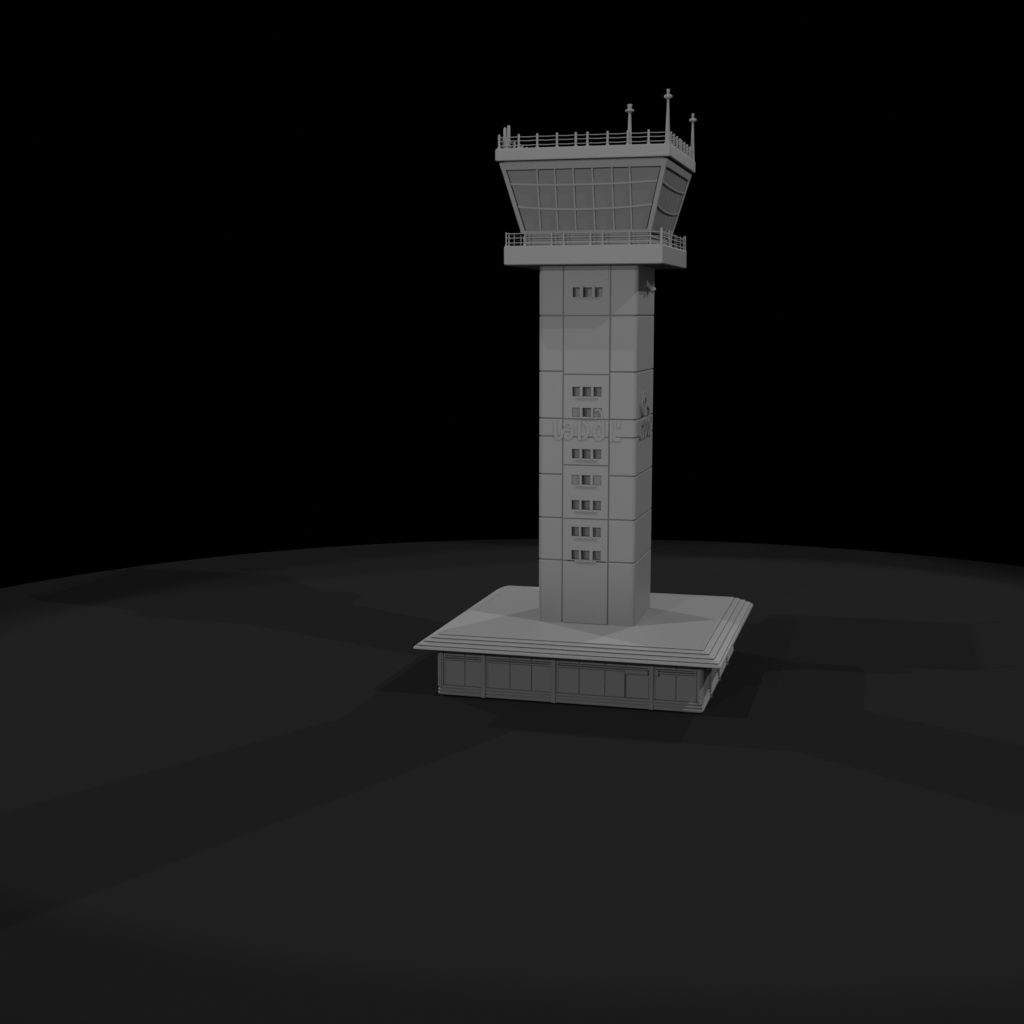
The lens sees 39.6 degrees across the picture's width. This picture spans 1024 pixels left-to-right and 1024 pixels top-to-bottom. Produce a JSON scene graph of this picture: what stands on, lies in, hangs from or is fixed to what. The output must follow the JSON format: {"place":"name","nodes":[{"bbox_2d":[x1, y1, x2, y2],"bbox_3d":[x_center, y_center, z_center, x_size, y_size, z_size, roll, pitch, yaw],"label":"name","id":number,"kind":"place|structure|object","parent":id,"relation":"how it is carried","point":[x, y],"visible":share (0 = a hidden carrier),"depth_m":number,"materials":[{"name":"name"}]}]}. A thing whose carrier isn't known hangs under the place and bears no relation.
{"place":"outdoors","nodes":[
{"label":"outdoors","id":0,"kind":"place"},
{"bbox_2d":[0,539,1023,1023],"bbox_3d":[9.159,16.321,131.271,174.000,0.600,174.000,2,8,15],"label":"ground","id":1,"kind":"structure","parent":0,"point":[284,787],"depth_m":98.97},
{"bbox_2d":[0,0,1023,587],"label":"sky","id":2,"kind":"structure","parent":0,"point":[258,294],"materials":[{"name":"black"}]},
{"bbox_2d":[414,586,752,712],"bbox_3d":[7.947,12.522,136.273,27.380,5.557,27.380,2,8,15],"label":"base building","id":3,"kind":"structure","parent":0,"point":[670,652],"depth_m":126.10,"materials":[{"name":"grey concrete"}]},
{"bbox_2d":[444,651,480,686],"bbox_3d":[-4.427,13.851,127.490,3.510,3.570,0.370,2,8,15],"label":"window","id":4,"kind":"structure","parent":3,"relation":"in","point":[454,670],"depth_m":127.53,"materials":[{"name":"grey glass"}]},
{"bbox_2d":[486,654,550,691],"bbox_3d":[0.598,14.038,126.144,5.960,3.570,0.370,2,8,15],"label":"window","id":5,"kind":"structure","parent":3,"relation":"in","point":[525,676],"depth_m":126.17,"materials":[{"name":"grey glass"}]},
{"bbox_2d":[495,129,694,625],"bbox_3d":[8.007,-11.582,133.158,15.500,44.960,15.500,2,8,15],"label":"control tower","id":6,"kind":"structure","parent":3,"relation":"on","point":[597,224],"depth_m":128.57,"materials":[{"name":"grey concrete"}]},
{"bbox_2d":[503,127,506,148],"bbox_3d":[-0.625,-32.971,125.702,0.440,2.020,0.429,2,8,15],"label":"vent pipe","id":7,"kind":"object","parent":6,"relation":"on","point":[504,143],"visible":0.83,"depth_m":125.58,"materials":[{"name":"grey metal"}]},
{"bbox_2d":[507,125,509,147],"bbox_3d":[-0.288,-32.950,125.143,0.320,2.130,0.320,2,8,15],"label":"vent pipe","id":8,"kind":"object","parent":6,"relation":"on","point":[508,132],"visible":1,"depth_m":125.01,"materials":[{"name":"grey metal"}]},
{"bbox_2d":[572,448,600,460],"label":"window","id":9,"kind":"structure","parent":6,"relation":"in","point":[580,453],"depth_m":130.08,"materials":[{"name":"grey glass"}]},
{"bbox_2d":[572,474,600,486],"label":"window","id":10,"kind":"structure","parent":6,"relation":"in","point":[583,480],"depth_m":130.04,"materials":[{"name":"grey glass"}]},
{"bbox_2d":[572,499,600,511],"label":"window","id":11,"kind":"structure","parent":6,"relation":"in","point":[591,505],"depth_m":130.71,"materials":[{"name":"grey glass"}]},
{"bbox_2d":[572,526,600,538],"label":"window","id":12,"kind":"structure","parent":6,"relation":"in","point":[591,532],"depth_m":131.03,"materials":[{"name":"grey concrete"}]},
{"bbox_2d":[572,549,600,562],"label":"window","id":13,"kind":"structure","parent":6,"relation":"in","point":[590,555],"depth_m":131.29,"materials":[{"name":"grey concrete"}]},
{"bbox_2d":[572,407,601,418],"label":"window","id":14,"kind":"structure","parent":6,"relation":"in","point":[587,412],"depth_m":129.32,"materials":[{"name":"grey glass"}]},
{"bbox_2d":[573,386,601,398],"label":"window","id":15,"kind":"structure","parent":6,"relation":"in","point":[577,391],"depth_m":129.35,"materials":[{"name":"grey glass"}]},
{"bbox_2d":[573,286,602,298],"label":"window","id":16,"kind":"structure","parent":6,"relation":"in","point":[577,291],"depth_m":128.12,"materials":[{"name":"grey glass"}]},
{"bbox_2d":[625,104,633,144],"bbox_3d":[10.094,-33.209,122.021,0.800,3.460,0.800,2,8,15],"label":"antenna mast","id":17,"kind":"object","parent":6,"relation":"on","point":[629,110],"visible":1,"depth_m":121.86,"materials":[{"name":"grey metal"}]},
{"bbox_2d":[664,89,671,143],"bbox_3d":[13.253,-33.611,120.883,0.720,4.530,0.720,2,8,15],"label":"antenna mast","id":18,"kind":"object","parent":6,"relation":"on","point":[667,96],"visible":1,"depth_m":120.84,"materials":[{"name":"grey metal"}]},
{"bbox_2d":[689,113,696,161],"bbox_3d":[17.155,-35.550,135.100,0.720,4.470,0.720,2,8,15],"label":"antenna mast","id":19,"kind":"object","parent":6,"relation":"on","point":[692,119],"visible":0.9,"depth_m":134.99,"materials":[{"name":"grey metal"}]},
{"bbox_2d":[556,658,648,698],"bbox_3d":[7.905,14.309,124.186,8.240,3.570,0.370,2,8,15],"label":"window","id":20,"kind":"structure","parent":3,"relation":"in","point":[592,681],"depth_m":124.42,"materials":[{"name":"grey glass"}]},
{"bbox_2d":[623,669,648,698],"bbox_3d":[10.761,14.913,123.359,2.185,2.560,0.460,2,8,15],"label":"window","id":21,"kind":"structure","parent":3,"relation":"in","point":[636,682],"depth_m":123.39,"materials":[{"name":"grey glass"}]},
{"bbox_2d":[654,664,696,701],"bbox_3d":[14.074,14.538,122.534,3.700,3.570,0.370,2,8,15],"label":"window","id":22,"kind":"structure","parent":3,"relation":"in","point":[664,683],"depth_m":122.55,"materials":[{"name":"grey glass"}]},
{"bbox_2d":[704,668,709,695],"bbox_3d":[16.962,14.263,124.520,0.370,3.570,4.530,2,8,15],"label":"window","id":23,"kind":"structure","parent":3,"relation":"in","point":[706,670],"depth_m":125.17,"materials":[{"name":"grey paint"}]},
{"bbox_2d":[712,668,717,679],"bbox_3d":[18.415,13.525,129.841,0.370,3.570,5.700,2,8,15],"label":"window","id":24,"kind":"structure","parent":3,"relation":"in","point":[714,670],"depth_m":130.71,"materials":[{"name":"grey paint"}]}
]}

